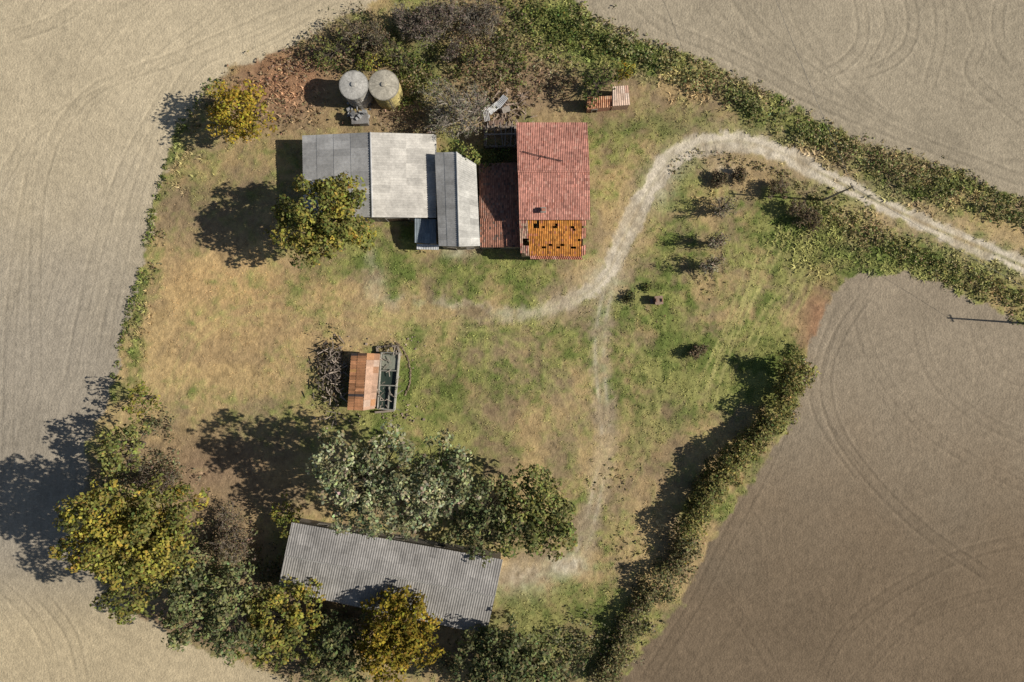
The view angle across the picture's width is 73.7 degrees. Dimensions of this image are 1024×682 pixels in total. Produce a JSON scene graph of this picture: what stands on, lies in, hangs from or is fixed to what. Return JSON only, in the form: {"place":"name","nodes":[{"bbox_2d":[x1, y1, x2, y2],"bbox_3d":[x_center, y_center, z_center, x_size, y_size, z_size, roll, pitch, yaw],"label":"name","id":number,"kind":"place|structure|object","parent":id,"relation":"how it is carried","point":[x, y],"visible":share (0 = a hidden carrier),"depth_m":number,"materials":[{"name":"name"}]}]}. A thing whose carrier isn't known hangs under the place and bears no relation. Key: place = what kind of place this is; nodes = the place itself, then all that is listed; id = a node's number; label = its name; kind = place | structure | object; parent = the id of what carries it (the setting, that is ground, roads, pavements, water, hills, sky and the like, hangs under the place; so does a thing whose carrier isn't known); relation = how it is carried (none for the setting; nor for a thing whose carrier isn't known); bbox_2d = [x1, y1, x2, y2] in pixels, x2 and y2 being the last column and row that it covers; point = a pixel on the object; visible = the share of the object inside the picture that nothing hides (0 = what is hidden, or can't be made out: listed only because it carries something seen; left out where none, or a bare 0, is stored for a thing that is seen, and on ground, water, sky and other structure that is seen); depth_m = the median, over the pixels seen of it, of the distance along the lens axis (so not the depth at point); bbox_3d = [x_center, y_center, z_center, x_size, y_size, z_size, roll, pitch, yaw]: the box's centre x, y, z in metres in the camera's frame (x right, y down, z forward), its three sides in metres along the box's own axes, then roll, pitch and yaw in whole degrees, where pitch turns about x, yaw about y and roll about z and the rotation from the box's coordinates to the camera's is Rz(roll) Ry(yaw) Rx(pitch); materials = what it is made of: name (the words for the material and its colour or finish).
{"place":"outdoors","nodes":[
{"label":"outdoors","id":0,"kind":"place"},
{"bbox_2d":[0,0,1023,681],"bbox_3d":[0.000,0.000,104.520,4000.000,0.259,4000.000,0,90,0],"label":"ground","id":1,"kind":"structure","parent":0,"point":[870,528],"depth_m":104.50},
{"bbox_2d":[94,415,152,484],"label":"field maple tree","id":2,"kind":"object","parent":1,"relation":"on","point":[131,448],"visible":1,"depth_m":97.51,"materials":[{"name":"green plant"}]},
{"bbox_2d":[48,473,209,624],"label":"poplar tree","id":3,"kind":"object","parent":1,"relation":"on","point":[140,525],"visible":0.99,"depth_m":91.07,"materials":[{"name":"yellow plant"}]},
{"bbox_2d":[121,379,161,417],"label":"young tree","id":4,"kind":"object","parent":1,"relation":"on","point":[139,388],"visible":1,"depth_m":99.42,"materials":[{"name":"yellow plant"}]},
{"bbox_2d":[129,459,184,494],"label":"bare tree","id":5,"kind":"object","parent":1,"relation":"on","point":[163,486],"visible":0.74,"depth_m":101.99,"materials":[{"name":"brown plant"}]},
{"bbox_2d":[109,78,217,378],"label":"field edge weeds","id":6,"kind":"object","parent":1,"relation":"on","point":[151,229],"visible":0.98,"depth_m":104.29,"materials":[{"name":"green plant"}]},
{"bbox_2d":[122,78,229,338],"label":"field edge dry weeds","id":7,"kind":"object","parent":1,"relation":"on","point":[156,233],"visible":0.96,"depth_m":104.30,"materials":[{"name":"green plant"}]},
{"bbox_2d":[146,547,264,667],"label":"oak tree","id":8,"kind":"object","parent":1,"relation":"on","point":[219,599],"visible":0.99,"depth_m":93.96,"materials":[{"name":"green plant"}]},
{"bbox_2d":[203,498,255,565],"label":"bare tree","id":9,"kind":"object","parent":1,"relation":"on","point":[233,539],"visible":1,"depth_m":101.08,"materials":[{"name":"grey plant"}]},
{"bbox_2d":[205,78,277,143],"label":"yellow tree","id":10,"kind":"object","parent":1,"relation":"on","point":[246,117],"visible":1,"depth_m":97.86,"materials":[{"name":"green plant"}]},
{"bbox_2d":[206,43,345,110],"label":"bramble thicket","id":11,"kind":"object","parent":1,"relation":"on","point":[285,69],"visible":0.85,"depth_m":104.15,"materials":[{"name":"brown plant"}]},
{"bbox_2d":[233,574,325,670],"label":"oak tree","id":12,"kind":"object","parent":1,"relation":"on","point":[292,623],"visible":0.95,"depth_m":96.85,"materials":[{"name":"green plant"}]},
{"bbox_2d":[269,490,303,539],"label":"young tree","id":13,"kind":"object","parent":1,"relation":"on","point":[285,517],"visible":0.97,"depth_m":100.52,"materials":[{"name":"green plant"}]},
{"bbox_2d":[263,171,376,268],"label":"walnut tree","id":14,"kind":"object","parent":1,"relation":"on","point":[341,212],"visible":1,"depth_m":94.55,"materials":[{"name":"green plant"}]},
{"bbox_2d":[313,334,348,428],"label":"timber pile","id":15,"kind":"object","parent":1,"relation":"on","point":[333,379],"visible":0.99,"depth_m":103.57,"materials":[{"name":"brown wood"}]},
{"bbox_2d":[307,26,360,66],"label":"laurel tree","id":16,"kind":"object","parent":1,"relation":"on","point":[334,50],"visible":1,"depth_m":101.89,"materials":[{"name":"green plant"}]},
{"bbox_2d":[299,609,371,681],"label":"hornbeam tree","id":17,"kind":"object","parent":1,"relation":"on","point":[337,654],"visible":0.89,"depth_m":98.61,"materials":[{"name":"green plant"}]},
{"bbox_2d":[309,323,396,420],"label":"dark brambles","id":18,"kind":"object","parent":1,"relation":"on","point":[333,386],"visible":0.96,"depth_m":103.89,"materials":[{"name":"brown plant"}]},
{"bbox_2d":[339,70,373,108],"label":"water tank","id":19,"kind":"object","parent":1,"relation":"on","point":[354,88],"visible":0.91,"depth_m":100.15,"materials":[{"name":"metal"}]},
{"bbox_2d":[346,102,371,126],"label":"pump hut","id":20,"kind":"object","parent":1,"relation":"on","point":[360,118],"visible":0.94,"depth_m":103.09,"materials":[{"name":"concrete"}]},
{"bbox_2d":[297,333,425,431],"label":"rubble","id":21,"kind":"object","parent":1,"relation":"on","point":[358,414],"visible":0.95,"depth_m":104.34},
{"bbox_2d":[338,13,395,60],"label":"bare tree","id":22,"kind":"object","parent":1,"relation":"on","point":[372,43],"visible":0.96,"depth_m":101.86,"materials":[{"name":"brown plant"}]},
{"bbox_2d":[302,132,436,221],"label":"livestock barn","id":23,"kind":"structure","parent":1,"relation":"on","point":[396,172],"depth_m":100.01,"materials":[{"name":"concrete"}]},
{"bbox_2d":[355,52,390,77],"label":"bush","id":24,"kind":"object","parent":1,"relation":"on","point":[368,67],"visible":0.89,"depth_m":101.83,"materials":[{"name":"green plant"}]},
{"bbox_2d":[86,404,665,681],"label":"woodland undergrowth","id":25,"kind":"object","parent":1,"relation":"on","point":[262,579],"visible":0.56,"depth_m":103.76,"materials":[{"name":"green plant"}]},
{"bbox_2d":[375,354,380,406],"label":"walls","id":26,"kind":"structure","parent":1,"relation":"on","point":[377,384],"depth_m":103.47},
{"bbox_2d":[347,353,366,410],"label":"tile roof","id":27,"kind":"structure","parent":26,"relation":"on","point":[357,382],"depth_m":102.07,"materials":[{"name":"orange tile"}]},
{"bbox_2d":[363,353,379,410],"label":"tile roof","id":28,"kind":"structure","parent":26,"relation":"on","point":[372,369],"depth_m":101.98,"materials":[{"name":"orange tile"}]},
{"bbox_2d":[305,420,452,540],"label":"poplar tree","id":29,"kind":"object","parent":1,"relation":"on","point":[382,483],"visible":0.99,"depth_m":92.01,"materials":[{"name":"green plant"}]},
{"bbox_2d":[368,70,402,109],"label":"water tank","id":30,"kind":"object","parent":1,"relation":"on","point":[385,89],"visible":1,"depth_m":100.15,"materials":[{"name":"concrete"}]},
{"bbox_2d":[375,345,402,412],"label":"concrete basin","id":31,"kind":"object","parent":1,"relation":"on","point":[389,376],"visible":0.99,"depth_m":103.75,"materials":[{"name":"concrete"}]},
{"bbox_2d":[278,518,502,632],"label":"corrugated barn","id":32,"kind":"structure","parent":1,"relation":"on","point":[456,586],"depth_m":99.97,"materials":[{"name":"metal"}]},
{"bbox_2d":[316,523,328,527],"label":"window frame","id":33,"kind":"structure","parent":32,"relation":"in","point":[322,524],"depth_m":102.32,"materials":[{"name":"wood"}]},
{"bbox_2d":[353,585,445,681],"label":"yellow tree","id":34,"kind":"object","parent":1,"relation":"on","point":[385,638],"visible":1,"depth_m":96.50,"materials":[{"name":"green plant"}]},
{"bbox_2d":[381,36,421,76],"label":"elder tree","id":35,"kind":"object","parent":1,"relation":"on","point":[402,59],"visible":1,"depth_m":101.73,"materials":[{"name":"green plant"}]},
{"bbox_2d":[396,342,411,395],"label":"fence","id":36,"kind":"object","parent":1,"relation":"on","point":[409,366],"depth_m":104.31,"materials":[{"name":"wood"}]},
{"bbox_2d":[275,0,544,118],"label":"brambles","id":37,"kind":"object","parent":1,"relation":"on","point":[481,50],"visible":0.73,"depth_m":103.60,"materials":[{"name":"green plant"}]},
{"bbox_2d":[390,1,443,41],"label":"bare tree","id":38,"kind":"object","parent":1,"relation":"on","point":[408,18],"visible":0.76,"depth_m":101.43,"materials":[{"name":"brown plant"}]},
{"bbox_2d":[415,219,438,249],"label":"lean to shed","id":39,"kind":"object","parent":1,"relation":"on","point":[426,231],"visible":1,"depth_m":101.99,"materials":[{"name":"metal"}]},
{"bbox_2d":[257,22,603,138],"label":"dry undergrowth","id":40,"kind":"object","parent":1,"relation":"on","point":[557,73],"visible":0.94,"depth_m":104.15,"materials":[{"name":"brown plant"}]},
{"bbox_2d":[404,0,468,62],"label":"bare tree","id":41,"kind":"object","parent":1,"relation":"on","point":[433,28],"visible":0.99,"depth_m":101.52,"materials":[{"name":"grey plant"}]},
{"bbox_2d":[388,428,486,540],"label":"poplar tree","id":42,"kind":"object","parent":1,"relation":"on","point":[456,469],"visible":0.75,"depth_m":93.40,"materials":[{"name":"green plant"}]},
{"bbox_2d":[415,77,495,139],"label":"bare tree","id":43,"kind":"object","parent":1,"relation":"on","point":[445,114],"visible":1,"depth_m":100.15,"materials":[{"name":"grey plant"}]},
{"bbox_2d":[435,152,479,249],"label":"grain store","id":44,"kind":"structure","parent":1,"relation":"on","point":[457,201],"depth_m":99.38,"materials":[{"name":"metal"}]},
{"bbox_2d":[449,137,481,164],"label":"ivy covered tree","id":45,"kind":"object","parent":1,"relation":"on","point":[467,153],"visible":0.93,"depth_m":99.62,"materials":[{"name":"green plant"}]},
{"bbox_2d":[298,0,643,118],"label":"green undergrowth","id":46,"kind":"object","parent":1,"relation":"on","point":[548,9],"visible":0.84,"depth_m":103.82,"materials":[{"name":"green plant"}]},
{"bbox_2d":[457,36,493,74],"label":"laurel tree","id":47,"kind":"object","parent":1,"relation":"on","point":[473,58],"visible":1,"depth_m":101.42,"materials":[{"name":"green plant"}]},
{"bbox_2d":[455,0,510,43],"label":"bare tree","id":48,"kind":"object","parent":1,"relation":"on","point":[487,15],"visible":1,"depth_m":102.05,"materials":[{"name":"brown plant"}]},
{"bbox_2d":[435,474,532,567],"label":"oak tree","id":49,"kind":"object","parent":1,"relation":"on","point":[490,518],"visible":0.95,"depth_m":96.65,"materials":[{"name":"green plant"}]},
{"bbox_2d":[454,74,536,145],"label":"scrap sheet pile","id":50,"kind":"object","parent":1,"relation":"on","point":[500,101],"visible":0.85,"depth_m":103.78,"materials":[{"name":"grey metal"}]},
{"bbox_2d":[484,121,516,149],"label":"ruined outbuilding","id":51,"kind":"structure","parent":1,"relation":"on","point":[500,127],"depth_m":102.91,"materials":[{"name":"brown wood"}]},
{"bbox_2d":[445,608,587,681],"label":"oak tree","id":52,"kind":"object","parent":1,"relation":"on","point":[514,660],"visible":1,"depth_m":97.39,"materials":[{"name":"green plant"}]},
{"bbox_2d":[326,241,725,568],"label":"meadow weeds","id":53,"kind":"object","parent":1,"relation":"on","point":[344,249],"visible":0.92,"depth_m":104.36,"materials":[{"name":"green plant"}]},
{"bbox_2d":[479,122,589,259],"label":"farmhouse","id":54,"kind":"object","parent":1,"relation":"on","point":[544,180],"visible":1,"depth_m":98.33,"materials":[{"name":"tile"}]},
{"bbox_2d":[439,138,517,174],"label":"ivy","id":55,"kind":"object","parent":54,"relation":"attached to","point":[492,159],"visible":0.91,"depth_m":101.94,"materials":[{"name":"green plant"}]},
{"bbox_2d":[493,461,577,561],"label":"oak tree","id":56,"kind":"object","parent":1,"relation":"on","point":[560,528],"visible":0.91,"depth_m":96.26,"materials":[{"name":"green plant"}]},
{"bbox_2d":[82,0,1023,681],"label":"grass","id":57,"kind":"structure","parent":1,"relation":"on","point":[642,366],"depth_m":104.44,"materials":[{"name":"green plant"}]},
{"bbox_2d":[128,0,1023,638],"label":"tussock grass","id":58,"kind":"structure","parent":1,"relation":"on","point":[840,240],"depth_m":104.37,"materials":[{"name":"green plant"}]},
{"bbox_2d":[582,58,622,107],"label":"elder tree","id":59,"kind":"object","parent":1,"relation":"on","point":[602,79],"visible":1,"depth_m":101.01,"materials":[{"name":"green plant"}]},
{"bbox_2d":[586,85,629,112],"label":"brick pigsty","id":60,"kind":"object","parent":1,"relation":"on","point":[618,98],"visible":0.98,"depth_m":102.17,"materials":[{"name":"tile"}]},
{"bbox_2d":[614,56,635,83],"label":"bush","id":61,"kind":"object","parent":1,"relation":"on","point":[621,76],"visible":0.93,"depth_m":101.59,"materials":[{"name":"green plant"}]},
{"bbox_2d":[621,286,636,306],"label":"evergreen bush","id":62,"kind":"object","parent":1,"relation":"on","point":[625,298],"visible":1,"depth_m":103.83,"materials":[{"name":"green plant"}]},
{"bbox_2d":[585,530,705,681],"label":"boundary hedge","id":63,"kind":"object","parent":1,"relation":"on","point":[686,547],"visible":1,"depth_m":102.66,"materials":[{"name":"green plant"}]},
{"bbox_2d":[642,281,655,292],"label":"evergreen bush","id":64,"kind":"object","parent":1,"relation":"on","point":[646,287],"visible":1,"depth_m":103.89,"materials":[{"name":"green plant"}]},
{"bbox_2d":[649,295,662,304],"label":"brick well","id":65,"kind":"object","parent":1,"relation":"on","point":[656,300],"visible":1,"depth_m":103.25,"materials":[{"name":"beige brick"}]},
{"bbox_2d":[668,532,698,564],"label":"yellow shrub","id":66,"kind":"object","parent":1,"relation":"on","point":[680,550],"visible":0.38,"depth_m":103.33,"materials":[{"name":"green plant"}]},
{"bbox_2d":[685,343,708,362],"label":"bare shrub tree","id":67,"kind":"object","parent":1,"relation":"on","point":[695,352],"visible":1,"depth_m":103.08,"materials":[{"name":"brown plant"}]},
{"bbox_2d":[698,256,720,278],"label":"bare shrub tree","id":68,"kind":"object","parent":1,"relation":"on","point":[710,275],"visible":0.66,"depth_m":102.64,"materials":[{"name":"brown plant"}]},
{"bbox_2d":[699,254,726,272],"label":"fruit tree","id":69,"kind":"object","parent":1,"relation":"on","point":[711,267],"visible":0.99,"depth_m":101.33,"materials":[{"name":"brown plant"}]},
{"bbox_2d":[706,232,725,253],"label":"bare shrub tree","id":70,"kind":"object","parent":1,"relation":"on","point":[711,245],"visible":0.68,"depth_m":102.82,"materials":[{"name":"brown plant"}]},
{"bbox_2d":[708,230,730,249],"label":"fruit tree","id":71,"kind":"object","parent":1,"relation":"on","point":[717,240],"visible":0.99,"depth_m":100.80,"materials":[{"name":"plant"}]},
{"bbox_2d":[711,169,729,188],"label":"bare shrub tree","id":72,"kind":"object","parent":1,"relation":"on","point":[720,180],"visible":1,"depth_m":103.30,"materials":[{"name":"brown plant"}]},
{"bbox_2d":[705,195,736,215],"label":"bare shrub tree","id":73,"kind":"object","parent":1,"relation":"on","point":[722,212],"visible":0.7,"depth_m":102.80,"materials":[{"name":"brown plant"}]},
{"bbox_2d":[711,197,736,218],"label":"fruit tree","id":74,"kind":"object","parent":1,"relation":"on","point":[727,204],"visible":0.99,"depth_m":101.36,"materials":[{"name":"green plant"}]},
{"bbox_2d":[731,166,749,185],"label":"bare shrub tree","id":75,"kind":"object","parent":1,"relation":"on","point":[739,176],"visible":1,"depth_m":103.08,"materials":[{"name":"brown plant"}]},
{"bbox_2d":[670,148,819,201],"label":"roadside weeds","id":76,"kind":"object","parent":1,"relation":"on","point":[756,168],"visible":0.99,"depth_m":104.31,"materials":[{"name":"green plant"}]},
{"bbox_2d":[673,352,820,539],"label":"boundary hedge","id":77,"kind":"object","parent":1,"relation":"on","point":[701,506],"visible":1,"depth_m":101.54,"materials":[{"name":"green plant"}]},
{"bbox_2d":[767,178,790,200],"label":"bare shrub tree","id":78,"kind":"object","parent":1,"relation":"on","point":[776,186],"visible":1,"depth_m":102.64,"materials":[{"name":"brown plant"}]},
{"bbox_2d":[568,2,1023,207],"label":"embankment weeds","id":79,"kind":"object","parent":1,"relation":"on","point":[809,113],"visible":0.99,"depth_m":104.26,"materials":[{"name":"green plant"}]},
{"bbox_2d":[571,6,1023,230],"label":"embankment hedge","id":80,"kind":"object","parent":1,"relation":"on","point":[816,142],"visible":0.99,"depth_m":103.76,"materials":[{"name":"green plant"}]},
{"bbox_2d":[782,341,812,377],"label":"field corner weeds","id":81,"kind":"object","parent":1,"relation":"on","point":[795,353],"visible":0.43,"depth_m":103.79,"materials":[{"name":"green plant"}]},
{"bbox_2d":[786,198,815,227],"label":"bare shrub tree","id":82,"kind":"object","parent":1,"relation":"on","point":[795,209],"visible":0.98,"depth_m":102.57,"materials":[{"name":"brown plant"}]},
{"bbox_2d":[799,207,823,232],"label":"bare shrub tree","id":83,"kind":"object","parent":1,"relation":"on","point":[815,219],"visible":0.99,"depth_m":102.74,"materials":[{"name":"brown plant"}]},
{"bbox_2d":[822,183,854,200],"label":"utility pole","id":84,"kind":"object","parent":1,"relation":"on","point":[826,198],"visible":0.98,"depth_m":99.16,"materials":[{"name":"brown wood"}]},
{"bbox_2d":[776,1,1023,286],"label":"power line","id":85,"kind":"object","parent":84,"relation":"attached to","point":[861,191],"visible":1,"depth_m":95.99,"materials":[{"name":"black metal"}]},
{"bbox_2d":[808,187,1023,324],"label":"roadside weeds","id":86,"kind":"object","parent":1,"relation":"on","point":[877,240],"visible":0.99,"depth_m":104.14,"materials":[{"name":"green plant"}]}
]}

